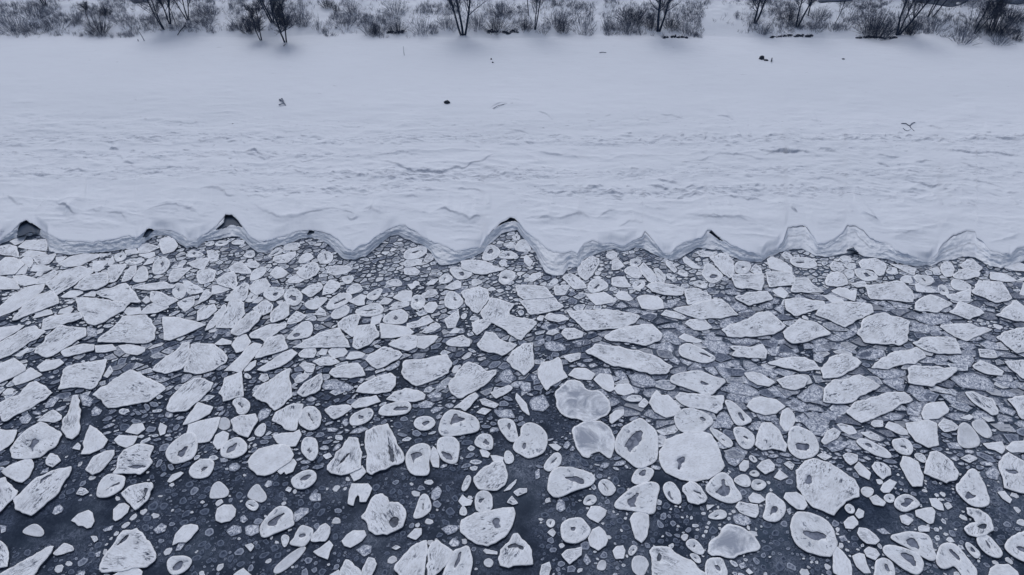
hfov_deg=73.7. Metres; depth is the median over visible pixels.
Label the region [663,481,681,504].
ice floe
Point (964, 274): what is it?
ice floe
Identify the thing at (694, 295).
ice floe
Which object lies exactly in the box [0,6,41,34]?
bare shrub
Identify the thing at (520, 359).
ice floe
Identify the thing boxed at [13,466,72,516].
ice floe
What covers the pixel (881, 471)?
ice floe
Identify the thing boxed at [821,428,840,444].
ice floe
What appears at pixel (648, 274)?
ice floe
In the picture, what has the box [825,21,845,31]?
bare shrub
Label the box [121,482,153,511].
ice floe
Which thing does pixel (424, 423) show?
ice floe
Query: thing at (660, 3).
bare tree
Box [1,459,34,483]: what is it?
ice floe
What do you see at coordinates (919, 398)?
ice floe
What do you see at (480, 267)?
ice floe
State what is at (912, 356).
ice floe
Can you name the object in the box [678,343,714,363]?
ice floe
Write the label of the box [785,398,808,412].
ice floe
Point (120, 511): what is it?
ice floe
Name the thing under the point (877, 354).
ice floe
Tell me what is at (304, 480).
ice floe
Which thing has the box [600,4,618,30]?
bare shrub
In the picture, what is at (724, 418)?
ice floe
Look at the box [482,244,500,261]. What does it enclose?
ice floe
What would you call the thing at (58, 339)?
ice floe
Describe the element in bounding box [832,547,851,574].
ice floe
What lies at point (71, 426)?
ice floe
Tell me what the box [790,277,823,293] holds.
ice floe
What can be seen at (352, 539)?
ice floe
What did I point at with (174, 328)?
ice floe
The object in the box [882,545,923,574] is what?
ice floe
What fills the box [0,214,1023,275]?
shore ice edge
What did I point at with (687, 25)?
bare shrub
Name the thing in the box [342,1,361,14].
bare shrub
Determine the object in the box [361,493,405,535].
ice floe
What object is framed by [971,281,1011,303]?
ice floe
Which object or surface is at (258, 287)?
ice floe
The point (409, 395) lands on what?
ice floe
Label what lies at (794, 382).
ice floe
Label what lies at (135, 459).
ice floe
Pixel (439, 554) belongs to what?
ice floe
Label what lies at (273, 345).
ice floe
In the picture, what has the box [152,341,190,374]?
ice floe
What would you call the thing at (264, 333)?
ice floe
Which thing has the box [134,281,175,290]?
ice floe
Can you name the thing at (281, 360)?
ice floe
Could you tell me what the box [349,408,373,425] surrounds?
ice floe
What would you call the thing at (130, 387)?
ice floe
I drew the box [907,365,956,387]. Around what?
ice floe
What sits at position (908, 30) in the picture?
bare shrub
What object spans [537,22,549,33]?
bare shrub
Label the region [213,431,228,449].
ice floe
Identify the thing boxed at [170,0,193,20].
bare tree
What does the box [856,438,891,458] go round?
ice floe
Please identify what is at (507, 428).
ice floe
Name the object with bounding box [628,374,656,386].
ice floe
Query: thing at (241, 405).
ice floe
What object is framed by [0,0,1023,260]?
snow field
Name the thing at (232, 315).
ice floe
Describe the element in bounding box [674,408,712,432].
ice floe
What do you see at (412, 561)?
ice floe
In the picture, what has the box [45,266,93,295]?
ice floe
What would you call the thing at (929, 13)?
bare tree
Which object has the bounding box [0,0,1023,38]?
dry grass
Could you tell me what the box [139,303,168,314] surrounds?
ice floe
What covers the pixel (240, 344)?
ice floe
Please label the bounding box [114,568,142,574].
ice floe
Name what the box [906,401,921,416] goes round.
ice floe
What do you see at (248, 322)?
ice floe
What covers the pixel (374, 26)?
bare shrub
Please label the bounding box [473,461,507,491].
ice floe
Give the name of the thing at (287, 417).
ice floe
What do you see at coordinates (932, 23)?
bare shrub
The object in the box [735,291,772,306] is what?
ice floe
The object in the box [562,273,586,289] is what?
ice floe
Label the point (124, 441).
ice floe
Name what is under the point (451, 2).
bare tree
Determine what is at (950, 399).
ice floe
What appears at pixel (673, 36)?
soil ledge
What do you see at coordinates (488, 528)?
ice floe
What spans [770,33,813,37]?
soil ledge
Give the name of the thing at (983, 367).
ice floe
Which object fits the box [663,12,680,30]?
bare shrub
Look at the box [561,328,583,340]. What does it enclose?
ice floe
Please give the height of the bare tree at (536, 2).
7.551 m
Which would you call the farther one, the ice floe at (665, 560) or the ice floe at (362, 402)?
the ice floe at (362, 402)
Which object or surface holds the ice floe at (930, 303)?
on the water
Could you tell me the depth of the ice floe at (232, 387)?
38.33 m
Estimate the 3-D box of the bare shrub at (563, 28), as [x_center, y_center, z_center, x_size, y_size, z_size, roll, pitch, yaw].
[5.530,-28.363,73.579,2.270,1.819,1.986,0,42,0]
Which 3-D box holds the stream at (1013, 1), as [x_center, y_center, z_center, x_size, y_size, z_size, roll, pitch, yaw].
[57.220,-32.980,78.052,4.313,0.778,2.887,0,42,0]
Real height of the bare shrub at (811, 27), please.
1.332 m
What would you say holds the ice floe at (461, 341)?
on the water
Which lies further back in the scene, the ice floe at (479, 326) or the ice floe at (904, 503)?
the ice floe at (479, 326)
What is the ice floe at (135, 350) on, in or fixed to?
on the water
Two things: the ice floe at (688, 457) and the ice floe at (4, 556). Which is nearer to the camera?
the ice floe at (4, 556)
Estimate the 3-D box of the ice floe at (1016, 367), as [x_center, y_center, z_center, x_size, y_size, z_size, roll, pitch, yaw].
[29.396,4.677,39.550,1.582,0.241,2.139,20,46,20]
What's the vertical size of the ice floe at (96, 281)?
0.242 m
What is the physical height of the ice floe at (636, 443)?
0.200 m
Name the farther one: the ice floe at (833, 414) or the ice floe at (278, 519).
the ice floe at (833, 414)
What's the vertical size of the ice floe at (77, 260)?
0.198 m
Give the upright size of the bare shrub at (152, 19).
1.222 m
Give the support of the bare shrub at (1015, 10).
on the snow field
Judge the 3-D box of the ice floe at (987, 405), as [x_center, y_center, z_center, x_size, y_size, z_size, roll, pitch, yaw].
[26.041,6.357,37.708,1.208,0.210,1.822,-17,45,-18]
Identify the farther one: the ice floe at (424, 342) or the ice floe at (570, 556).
the ice floe at (424, 342)
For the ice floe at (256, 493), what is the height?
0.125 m
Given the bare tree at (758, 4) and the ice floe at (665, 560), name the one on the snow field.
the bare tree at (758, 4)
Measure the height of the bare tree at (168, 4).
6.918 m
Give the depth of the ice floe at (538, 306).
43.34 m
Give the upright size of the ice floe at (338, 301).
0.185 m
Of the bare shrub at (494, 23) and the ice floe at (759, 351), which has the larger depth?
the bare shrub at (494, 23)
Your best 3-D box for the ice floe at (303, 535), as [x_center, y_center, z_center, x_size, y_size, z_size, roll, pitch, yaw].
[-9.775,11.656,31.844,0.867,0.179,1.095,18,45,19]
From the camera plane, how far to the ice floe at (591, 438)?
35.84 m
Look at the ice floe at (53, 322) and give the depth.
42.35 m
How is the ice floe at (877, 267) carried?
on the water
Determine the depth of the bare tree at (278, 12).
70.25 m
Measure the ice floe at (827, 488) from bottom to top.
0.226 m
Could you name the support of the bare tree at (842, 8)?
on the snow field
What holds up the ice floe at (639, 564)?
on the water
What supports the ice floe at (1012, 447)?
on the water
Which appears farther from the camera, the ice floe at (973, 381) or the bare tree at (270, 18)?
the bare tree at (270, 18)
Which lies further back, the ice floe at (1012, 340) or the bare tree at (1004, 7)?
the bare tree at (1004, 7)
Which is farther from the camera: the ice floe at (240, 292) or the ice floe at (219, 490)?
the ice floe at (240, 292)
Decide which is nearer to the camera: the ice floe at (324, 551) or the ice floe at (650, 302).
the ice floe at (324, 551)
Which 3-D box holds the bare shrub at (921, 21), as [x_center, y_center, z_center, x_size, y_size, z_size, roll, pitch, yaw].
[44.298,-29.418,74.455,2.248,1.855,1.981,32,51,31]
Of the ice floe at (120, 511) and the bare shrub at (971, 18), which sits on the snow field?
the bare shrub at (971, 18)
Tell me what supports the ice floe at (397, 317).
on the water
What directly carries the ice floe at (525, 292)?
on the water
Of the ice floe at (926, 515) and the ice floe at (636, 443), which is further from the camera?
the ice floe at (636, 443)
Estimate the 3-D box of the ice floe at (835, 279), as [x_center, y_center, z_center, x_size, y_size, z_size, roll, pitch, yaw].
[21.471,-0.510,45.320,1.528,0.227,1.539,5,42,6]
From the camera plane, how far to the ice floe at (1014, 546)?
31.41 m
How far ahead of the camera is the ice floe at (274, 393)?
38.16 m
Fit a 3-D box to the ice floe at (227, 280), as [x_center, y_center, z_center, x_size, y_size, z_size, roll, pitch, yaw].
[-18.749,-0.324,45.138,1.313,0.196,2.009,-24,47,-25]
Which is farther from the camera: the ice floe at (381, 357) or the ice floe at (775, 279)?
the ice floe at (775, 279)
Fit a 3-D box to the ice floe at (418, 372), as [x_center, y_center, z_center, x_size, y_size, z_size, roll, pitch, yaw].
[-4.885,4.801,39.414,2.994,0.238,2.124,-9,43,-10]
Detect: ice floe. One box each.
[0,244,18,257]
[0,257,24,275]
[0,276,19,290]
[0,284,45,316]
[0,325,24,340]
[0,326,45,359]
[0,358,25,383]
[0,381,52,422]
[0,429,17,451]
[0,477,18,513]
[0,541,9,568]
[0,546,54,574]
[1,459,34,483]
[10,422,62,459]
[12,290,59,321]
[12,367,42,385]
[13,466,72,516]
[34,325,86,358]
[37,359,64,372]
[37,410,62,423]
[41,312,82,330]
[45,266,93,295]
[58,253,99,267]
[58,359,107,390]
[61,344,94,357]
[61,395,81,439]
[71,510,94,528]
[74,272,108,291]
[75,297,130,326]
[81,425,108,454]
[85,450,114,475]
[92,369,165,408]
[95,283,140,303]
[96,474,125,498]
[97,315,156,344]
[99,528,156,573]
[107,264,126,283]
[113,443,153,475]
[113,503,129,521]
[114,435,137,447]
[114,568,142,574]
[118,344,145,355]
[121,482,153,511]
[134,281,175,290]
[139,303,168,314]
[150,291,178,306]
[152,257,169,274]
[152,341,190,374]
[159,236,178,254]
[162,317,206,341]
[165,432,197,464]
[166,378,213,412]
[167,555,192,574]
[172,524,198,545]
[183,402,213,425]
[184,343,227,374]
[186,417,220,443]
[189,459,214,479]
[196,269,216,284]
[197,304,217,321]
[210,481,228,498]
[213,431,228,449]
[215,504,235,523]
[216,271,237,289]
[216,299,245,328]
[218,372,243,402]
[220,437,247,458]
[224,282,249,301]
[224,342,262,372]
[230,310,261,336]
[231,334,251,353]
[231,413,258,438]
[232,397,249,414]
[233,568,250,574]
[247,484,266,502]
[248,444,293,476]
[249,278,270,295]
[249,323,286,341]
[252,368,292,410]
[253,300,272,315]
[255,334,287,359]
[257,349,297,371]
[260,506,294,538]
[263,287,284,301]
[270,301,289,322]
[272,403,303,431]
[273,430,301,447]
[273,546,305,573]
[284,288,302,305]
[287,321,312,340]
[290,525,313,546]
[291,470,316,489]
[292,327,350,349]
[296,262,319,280]
[297,373,322,397]
[299,406,321,430]
[301,437,318,461]
[311,523,330,542]
[313,541,332,559]
[325,404,351,419]
[326,293,351,310]
[327,437,362,476]
[329,363,365,378]
[337,314,360,337]
[339,559,360,574]
[342,530,366,548]
[348,483,371,506]
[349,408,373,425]
[350,395,380,408]
[352,324,379,349]
[355,303,383,316]
[355,373,395,394]
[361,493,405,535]
[361,557,376,574]
[364,423,404,475]
[365,346,402,369]
[378,401,411,416]
[379,323,414,339]
[383,309,408,324]
[386,388,425,402]
[388,335,417,351]
[394,540,427,574]
[401,354,451,386]
[403,246,426,259]
[405,443,430,476]
[413,494,431,519]
[414,416,435,430]
[417,335,438,349]
[426,540,452,574]
[437,436,459,464]
[438,410,479,436]
[443,546,472,574]
[444,291,463,309]
[446,335,469,347]
[448,362,496,399]
[450,267,471,280]
[453,392,478,411]
[460,507,515,546]
[461,260,503,275]
[461,286,489,313]
[472,319,490,335]
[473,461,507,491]
[474,433,492,450]
[475,490,492,511]
[477,331,516,356]
[480,297,514,324]
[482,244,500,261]
[494,315,536,340]
[498,418,517,442]
[498,533,532,568]
[506,343,533,375]
[513,422,547,458]
[515,284,553,299]
[520,297,563,315]
[529,394,549,411]
[537,357,567,390]
[544,452,561,471]
[547,466,594,498]
[555,380,610,422]
[560,517,590,543]
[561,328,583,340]
[561,547,581,564]
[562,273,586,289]
[566,309,639,331]
[568,368,595,380]
[572,421,614,458]
[577,256,599,280]
[585,344,672,375]
[586,292,612,305]
[586,506,606,523]
[588,278,607,292]
[588,526,607,550]
[593,374,613,392]
[598,479,615,496]
[604,324,662,346]
[614,384,634,395]
[614,418,657,468]
[614,482,659,514]
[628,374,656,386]
[629,512,648,543]
[631,467,653,484]
[631,555,648,574]
[637,294,663,310]
[639,263,664,282]
[646,282,684,296]
[649,390,680,417]
[649,546,705,574]
[659,431,724,481]
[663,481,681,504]
[670,370,725,395]
[673,298,737,319]
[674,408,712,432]
[675,392,723,414]
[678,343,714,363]
[682,481,706,505]
[684,288,711,305]
[685,319,712,331]
[701,263,722,283]
[702,339,728,354]
[704,557,727,574]
[705,472,741,503]
[708,524,759,558]
[709,253,734,279]
[709,428,732,447]
[715,362,730,378]
[715,412,733,428]
[721,311,785,338]
[723,382,760,396]
[724,447,747,466]
[725,400,751,426]
[730,344,767,359]
[731,273,764,290]
[733,427,754,449]
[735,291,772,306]
[735,501,758,518]
[744,372,774,387]
[746,366,777,378]
[746,396,785,415]
[754,422,786,452]
[762,492,785,522]
[765,271,795,287]
[767,257,792,271]
[767,357,819,371]
[767,386,790,398]
[776,374,807,390]
[779,408,795,431]
[782,318,830,344]
[783,492,807,510]
[784,298,824,316]
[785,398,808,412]
[787,426,818,459]
[790,257,816,268]
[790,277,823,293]
[790,511,837,557]
[795,458,859,515]
[797,384,822,402]
[800,418,828,432]
[815,301,873,327]
[818,411,841,420]
[820,354,860,379]
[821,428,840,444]
[823,374,880,404]
[825,272,847,287]
[827,440,850,452]
[832,287,856,301]
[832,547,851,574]
[846,392,912,423]
[852,553,870,573]
[854,268,877,281]
[855,348,883,360]
[856,312,909,346]
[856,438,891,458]
[856,527,879,545]
[858,258,886,275]
[865,280,914,302]
[867,369,905,379]
[871,347,925,369]
[871,462,890,479]
[873,558,894,574]
[882,378,903,389]
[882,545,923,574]
[890,531,935,561]
[891,438,912,455]
[894,494,919,512]
[899,456,923,487]
[905,420,938,448]
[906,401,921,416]
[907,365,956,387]
[910,388,935,401]
[912,336,961,354]
[913,313,954,325]
[914,294,951,312]
[915,507,935,524]
[921,401,948,419]
[923,451,958,484]
[935,542,976,574]
[939,394,970,410]
[940,323,991,341]
[945,289,971,301]
[946,353,974,367]
[948,301,983,320]
[950,373,994,391]
[952,268,979,280]
[955,468,989,507]
[957,422,979,448]
[963,507,993,537]
[965,391,998,415]
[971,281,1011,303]
[971,419,991,438]
[972,360,1003,376]
[976,535,1002,558]
[988,564,1018,574]
[992,378,1017,388]
[996,300,1023,322]
[996,327,1023,354]
[997,452,1023,494]
[1004,360,1023,379]
[1004,531,1023,562]
[1005,440,1023,453]
[1007,395,1023,419]
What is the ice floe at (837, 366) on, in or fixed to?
on the water
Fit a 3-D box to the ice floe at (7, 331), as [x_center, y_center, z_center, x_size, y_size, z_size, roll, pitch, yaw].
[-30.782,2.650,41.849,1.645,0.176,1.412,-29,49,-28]
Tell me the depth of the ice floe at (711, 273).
45.69 m
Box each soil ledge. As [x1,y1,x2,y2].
[387,30,406,33]
[488,29,518,33]
[661,34,687,38]
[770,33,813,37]
[855,35,897,38]
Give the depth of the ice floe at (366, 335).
41.35 m
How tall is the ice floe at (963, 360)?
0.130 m
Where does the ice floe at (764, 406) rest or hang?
on the water
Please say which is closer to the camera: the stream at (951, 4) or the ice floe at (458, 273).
the ice floe at (458, 273)
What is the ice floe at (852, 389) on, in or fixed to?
on the water
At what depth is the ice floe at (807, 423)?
36.59 m
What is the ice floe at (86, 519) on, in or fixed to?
on the water
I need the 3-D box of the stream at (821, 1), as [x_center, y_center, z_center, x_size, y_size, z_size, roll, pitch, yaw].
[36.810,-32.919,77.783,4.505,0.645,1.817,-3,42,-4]
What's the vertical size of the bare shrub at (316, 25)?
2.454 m
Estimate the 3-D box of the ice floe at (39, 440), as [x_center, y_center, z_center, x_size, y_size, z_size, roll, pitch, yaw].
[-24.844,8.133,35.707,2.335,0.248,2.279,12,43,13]
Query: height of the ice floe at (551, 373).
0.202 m
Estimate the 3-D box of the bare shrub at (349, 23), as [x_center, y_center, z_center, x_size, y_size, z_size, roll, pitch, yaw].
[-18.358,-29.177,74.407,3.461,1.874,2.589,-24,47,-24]
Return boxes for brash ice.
[0,231,1023,574]
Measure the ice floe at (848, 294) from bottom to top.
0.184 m
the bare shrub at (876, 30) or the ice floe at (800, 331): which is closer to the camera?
the ice floe at (800, 331)
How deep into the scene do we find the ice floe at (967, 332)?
41.71 m
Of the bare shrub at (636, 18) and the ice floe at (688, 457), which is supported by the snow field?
the bare shrub at (636, 18)
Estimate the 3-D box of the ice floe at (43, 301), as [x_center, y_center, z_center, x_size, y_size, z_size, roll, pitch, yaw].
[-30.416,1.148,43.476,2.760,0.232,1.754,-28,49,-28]
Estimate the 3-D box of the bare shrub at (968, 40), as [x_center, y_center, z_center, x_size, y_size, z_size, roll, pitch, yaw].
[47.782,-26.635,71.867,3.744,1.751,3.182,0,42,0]
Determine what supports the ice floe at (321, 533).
on the water
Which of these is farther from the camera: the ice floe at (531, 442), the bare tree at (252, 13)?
the bare tree at (252, 13)
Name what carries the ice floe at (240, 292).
on the water
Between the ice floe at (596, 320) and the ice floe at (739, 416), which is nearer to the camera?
the ice floe at (739, 416)
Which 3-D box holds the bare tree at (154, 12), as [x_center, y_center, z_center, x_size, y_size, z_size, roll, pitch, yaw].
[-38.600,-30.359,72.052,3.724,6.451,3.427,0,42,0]
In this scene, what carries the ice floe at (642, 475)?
on the water
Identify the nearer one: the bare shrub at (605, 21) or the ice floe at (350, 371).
the ice floe at (350, 371)
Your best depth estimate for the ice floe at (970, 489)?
33.57 m
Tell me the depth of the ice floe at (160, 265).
46.32 m
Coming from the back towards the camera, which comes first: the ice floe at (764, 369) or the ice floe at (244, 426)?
the ice floe at (764, 369)
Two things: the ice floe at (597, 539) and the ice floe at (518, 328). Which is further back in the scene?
the ice floe at (518, 328)
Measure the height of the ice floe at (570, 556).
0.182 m
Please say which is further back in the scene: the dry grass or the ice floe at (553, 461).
the dry grass
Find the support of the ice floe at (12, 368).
on the water
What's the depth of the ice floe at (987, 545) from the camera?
31.39 m
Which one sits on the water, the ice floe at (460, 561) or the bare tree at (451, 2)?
the ice floe at (460, 561)
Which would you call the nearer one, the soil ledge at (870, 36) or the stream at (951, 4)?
the soil ledge at (870, 36)
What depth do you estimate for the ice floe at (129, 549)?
31.12 m
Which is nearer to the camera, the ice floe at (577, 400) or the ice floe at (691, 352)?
the ice floe at (577, 400)
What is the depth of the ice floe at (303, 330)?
41.62 m
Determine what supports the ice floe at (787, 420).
on the water
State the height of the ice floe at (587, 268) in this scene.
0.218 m
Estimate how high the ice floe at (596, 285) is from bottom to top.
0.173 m
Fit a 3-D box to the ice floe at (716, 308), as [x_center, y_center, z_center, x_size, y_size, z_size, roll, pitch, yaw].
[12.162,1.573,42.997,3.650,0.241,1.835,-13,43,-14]
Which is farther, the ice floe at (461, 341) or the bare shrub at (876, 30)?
the bare shrub at (876, 30)
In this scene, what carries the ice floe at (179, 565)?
on the water
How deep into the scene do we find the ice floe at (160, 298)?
43.77 m
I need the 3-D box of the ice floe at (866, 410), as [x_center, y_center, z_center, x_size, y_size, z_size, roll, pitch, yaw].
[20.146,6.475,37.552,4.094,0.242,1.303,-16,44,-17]
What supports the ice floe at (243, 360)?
on the water
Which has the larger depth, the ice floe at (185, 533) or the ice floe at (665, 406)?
the ice floe at (665, 406)
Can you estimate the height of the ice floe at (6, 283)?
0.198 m
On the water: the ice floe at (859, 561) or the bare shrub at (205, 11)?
the ice floe at (859, 561)
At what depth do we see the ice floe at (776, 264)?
46.34 m
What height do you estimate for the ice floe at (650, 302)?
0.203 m
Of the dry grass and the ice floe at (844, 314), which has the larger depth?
the dry grass
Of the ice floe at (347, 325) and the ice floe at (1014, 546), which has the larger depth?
the ice floe at (347, 325)
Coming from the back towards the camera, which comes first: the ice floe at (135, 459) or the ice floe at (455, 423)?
the ice floe at (455, 423)
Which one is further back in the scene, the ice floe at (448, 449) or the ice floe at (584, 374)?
the ice floe at (584, 374)
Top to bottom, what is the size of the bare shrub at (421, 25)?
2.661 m
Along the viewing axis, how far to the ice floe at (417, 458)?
34.88 m
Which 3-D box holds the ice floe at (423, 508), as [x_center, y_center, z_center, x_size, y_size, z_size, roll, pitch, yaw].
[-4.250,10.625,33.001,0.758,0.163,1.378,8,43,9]
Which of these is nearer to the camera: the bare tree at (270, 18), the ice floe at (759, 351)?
the ice floe at (759, 351)
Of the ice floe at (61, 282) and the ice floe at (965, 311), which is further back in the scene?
the ice floe at (61, 282)
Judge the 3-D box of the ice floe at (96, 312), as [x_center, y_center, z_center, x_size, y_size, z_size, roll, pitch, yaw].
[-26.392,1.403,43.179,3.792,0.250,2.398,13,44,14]
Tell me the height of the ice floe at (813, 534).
0.197 m
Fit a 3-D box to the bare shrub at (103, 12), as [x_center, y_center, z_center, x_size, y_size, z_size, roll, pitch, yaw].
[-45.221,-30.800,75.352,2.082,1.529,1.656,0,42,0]
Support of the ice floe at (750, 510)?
on the water
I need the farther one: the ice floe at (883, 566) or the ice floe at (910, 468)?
the ice floe at (910, 468)
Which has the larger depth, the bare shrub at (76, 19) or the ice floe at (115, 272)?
the bare shrub at (76, 19)
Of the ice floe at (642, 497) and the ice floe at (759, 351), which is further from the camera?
the ice floe at (759, 351)
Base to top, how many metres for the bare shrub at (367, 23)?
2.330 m
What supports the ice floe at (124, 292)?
on the water
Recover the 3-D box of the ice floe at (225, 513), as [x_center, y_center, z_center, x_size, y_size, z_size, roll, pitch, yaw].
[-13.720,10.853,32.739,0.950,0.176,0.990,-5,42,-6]
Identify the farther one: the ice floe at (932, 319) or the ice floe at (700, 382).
the ice floe at (932, 319)
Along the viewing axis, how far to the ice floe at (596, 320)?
42.42 m
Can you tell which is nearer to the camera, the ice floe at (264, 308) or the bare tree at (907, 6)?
the ice floe at (264, 308)
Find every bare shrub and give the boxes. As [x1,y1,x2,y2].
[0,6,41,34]
[13,0,49,19]
[40,17,70,31]
[63,9,82,23]
[82,14,112,35]
[96,2,111,14]
[109,11,131,25]
[144,14,162,25]
[187,14,218,29]
[193,1,220,17]
[223,7,249,28]
[237,14,260,33]
[285,5,312,27]
[307,9,323,29]
[318,0,336,8]
[328,12,357,29]
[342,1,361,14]
[357,12,387,35]
[369,22,381,34]
[381,0,407,14]
[385,16,408,34]
[406,10,437,34]
[433,11,459,30]
[465,6,487,30]
[482,11,511,34]
[488,0,515,18]
[514,14,532,31]
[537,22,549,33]
[543,9,573,27]
[554,17,571,33]
[570,11,596,34]
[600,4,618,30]
[614,7,654,26]
[616,17,640,34]
[641,10,661,30]
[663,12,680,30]
[678,16,698,35]
[750,18,773,34]
[779,4,801,22]
[803,20,826,32]
[806,5,833,21]
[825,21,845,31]
[850,7,903,40]
[899,19,922,35]
[908,11,927,27]
[923,14,952,33]
[943,28,982,45]
[960,4,991,28]
[980,4,1023,37]
[988,32,1016,45]
[999,3,1023,23]
[1008,26,1023,40]
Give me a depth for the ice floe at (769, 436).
35.73 m
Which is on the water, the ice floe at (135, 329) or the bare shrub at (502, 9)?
the ice floe at (135, 329)
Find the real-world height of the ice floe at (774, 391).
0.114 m
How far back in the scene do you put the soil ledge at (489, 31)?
73.66 m
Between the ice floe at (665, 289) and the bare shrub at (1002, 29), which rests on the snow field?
the bare shrub at (1002, 29)
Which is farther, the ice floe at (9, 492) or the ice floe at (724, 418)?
the ice floe at (724, 418)
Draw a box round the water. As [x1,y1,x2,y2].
[0,230,1023,574]
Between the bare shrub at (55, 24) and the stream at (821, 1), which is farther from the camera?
the stream at (821, 1)
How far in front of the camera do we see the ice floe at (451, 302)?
43.75 m
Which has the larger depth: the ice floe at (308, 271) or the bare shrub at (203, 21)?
the bare shrub at (203, 21)
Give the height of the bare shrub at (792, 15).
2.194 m
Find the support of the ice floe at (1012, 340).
on the water
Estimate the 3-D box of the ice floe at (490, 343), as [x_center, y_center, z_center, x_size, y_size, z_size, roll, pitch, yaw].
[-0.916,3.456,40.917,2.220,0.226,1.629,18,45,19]
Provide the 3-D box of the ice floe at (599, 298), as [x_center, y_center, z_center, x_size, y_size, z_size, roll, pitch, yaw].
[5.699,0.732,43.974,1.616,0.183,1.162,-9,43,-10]
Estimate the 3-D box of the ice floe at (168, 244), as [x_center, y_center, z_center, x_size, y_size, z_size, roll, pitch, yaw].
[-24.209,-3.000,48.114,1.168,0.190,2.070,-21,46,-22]
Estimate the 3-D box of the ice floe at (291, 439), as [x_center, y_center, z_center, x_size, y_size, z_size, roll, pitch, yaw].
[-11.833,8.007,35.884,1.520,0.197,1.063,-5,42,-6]
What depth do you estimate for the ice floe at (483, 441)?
35.73 m
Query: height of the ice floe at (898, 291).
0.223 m
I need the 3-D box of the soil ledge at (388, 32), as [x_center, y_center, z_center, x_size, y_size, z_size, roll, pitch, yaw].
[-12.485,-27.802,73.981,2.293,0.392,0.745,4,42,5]
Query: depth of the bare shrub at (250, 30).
73.36 m
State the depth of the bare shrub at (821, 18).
74.69 m
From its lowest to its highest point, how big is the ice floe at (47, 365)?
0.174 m
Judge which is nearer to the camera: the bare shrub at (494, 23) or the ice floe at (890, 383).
the ice floe at (890, 383)
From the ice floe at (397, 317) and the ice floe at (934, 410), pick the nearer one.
the ice floe at (934, 410)
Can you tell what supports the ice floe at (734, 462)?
on the water
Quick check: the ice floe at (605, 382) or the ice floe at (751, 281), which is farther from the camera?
the ice floe at (751, 281)
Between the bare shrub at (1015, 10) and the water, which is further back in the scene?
the bare shrub at (1015, 10)
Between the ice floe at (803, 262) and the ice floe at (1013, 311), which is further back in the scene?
the ice floe at (803, 262)
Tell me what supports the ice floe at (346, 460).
on the water
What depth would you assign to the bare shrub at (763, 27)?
73.58 m
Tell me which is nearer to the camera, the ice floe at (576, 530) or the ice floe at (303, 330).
the ice floe at (576, 530)
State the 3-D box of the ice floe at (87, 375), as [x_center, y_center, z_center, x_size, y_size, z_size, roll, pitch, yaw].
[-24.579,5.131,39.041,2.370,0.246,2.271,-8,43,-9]
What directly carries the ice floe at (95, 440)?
on the water
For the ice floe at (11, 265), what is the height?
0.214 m
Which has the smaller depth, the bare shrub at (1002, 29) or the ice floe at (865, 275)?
the ice floe at (865, 275)
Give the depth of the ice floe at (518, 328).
42.03 m
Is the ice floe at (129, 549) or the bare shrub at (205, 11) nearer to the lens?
the ice floe at (129, 549)
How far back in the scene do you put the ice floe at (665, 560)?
30.79 m
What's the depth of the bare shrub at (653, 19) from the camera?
73.97 m
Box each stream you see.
[818,0,851,2]
[922,0,966,6]
[1002,0,1023,4]
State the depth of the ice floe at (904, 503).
33.05 m
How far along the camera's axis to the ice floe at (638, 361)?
39.91 m
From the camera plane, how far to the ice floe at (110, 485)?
33.75 m
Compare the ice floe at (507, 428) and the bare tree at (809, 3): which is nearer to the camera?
the ice floe at (507, 428)
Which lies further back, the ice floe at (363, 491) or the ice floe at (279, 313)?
the ice floe at (279, 313)
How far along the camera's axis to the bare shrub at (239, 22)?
73.97 m
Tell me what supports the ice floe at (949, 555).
on the water
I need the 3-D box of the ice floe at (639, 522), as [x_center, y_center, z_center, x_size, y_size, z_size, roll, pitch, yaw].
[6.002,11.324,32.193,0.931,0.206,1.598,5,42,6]
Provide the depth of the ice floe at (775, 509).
32.85 m
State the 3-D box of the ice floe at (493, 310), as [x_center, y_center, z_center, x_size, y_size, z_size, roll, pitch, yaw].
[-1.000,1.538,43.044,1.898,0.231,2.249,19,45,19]
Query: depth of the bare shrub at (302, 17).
74.33 m
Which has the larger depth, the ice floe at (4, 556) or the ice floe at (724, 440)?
the ice floe at (724, 440)
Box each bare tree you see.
[73,0,89,22]
[131,0,164,29]
[156,0,172,23]
[162,0,180,20]
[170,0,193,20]
[241,0,265,39]
[255,0,276,22]
[260,0,300,42]
[445,0,485,35]
[530,0,545,29]
[646,0,687,31]
[747,0,767,22]
[794,0,816,27]
[835,0,851,22]
[896,0,930,35]
[928,0,938,16]
[974,0,1012,33]
[990,0,1018,27]
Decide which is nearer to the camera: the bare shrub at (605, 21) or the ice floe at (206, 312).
the ice floe at (206, 312)
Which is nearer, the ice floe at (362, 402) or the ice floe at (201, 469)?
the ice floe at (201, 469)
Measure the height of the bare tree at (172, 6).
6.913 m
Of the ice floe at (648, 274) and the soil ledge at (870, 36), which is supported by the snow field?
the soil ledge at (870, 36)
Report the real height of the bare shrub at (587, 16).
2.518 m
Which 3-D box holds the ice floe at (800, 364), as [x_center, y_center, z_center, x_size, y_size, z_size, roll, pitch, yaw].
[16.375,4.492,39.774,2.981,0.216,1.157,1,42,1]
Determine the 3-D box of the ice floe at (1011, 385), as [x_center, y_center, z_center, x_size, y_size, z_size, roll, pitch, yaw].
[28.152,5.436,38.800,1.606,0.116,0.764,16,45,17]
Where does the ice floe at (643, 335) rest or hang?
on the water
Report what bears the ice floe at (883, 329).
on the water
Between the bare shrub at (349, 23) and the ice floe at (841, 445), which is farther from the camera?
the bare shrub at (349, 23)
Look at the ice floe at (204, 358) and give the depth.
39.97 m
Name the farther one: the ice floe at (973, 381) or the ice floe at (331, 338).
the ice floe at (331, 338)
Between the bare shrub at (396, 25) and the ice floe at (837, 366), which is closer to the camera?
the ice floe at (837, 366)
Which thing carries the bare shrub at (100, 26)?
on the snow field
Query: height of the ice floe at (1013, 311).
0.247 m

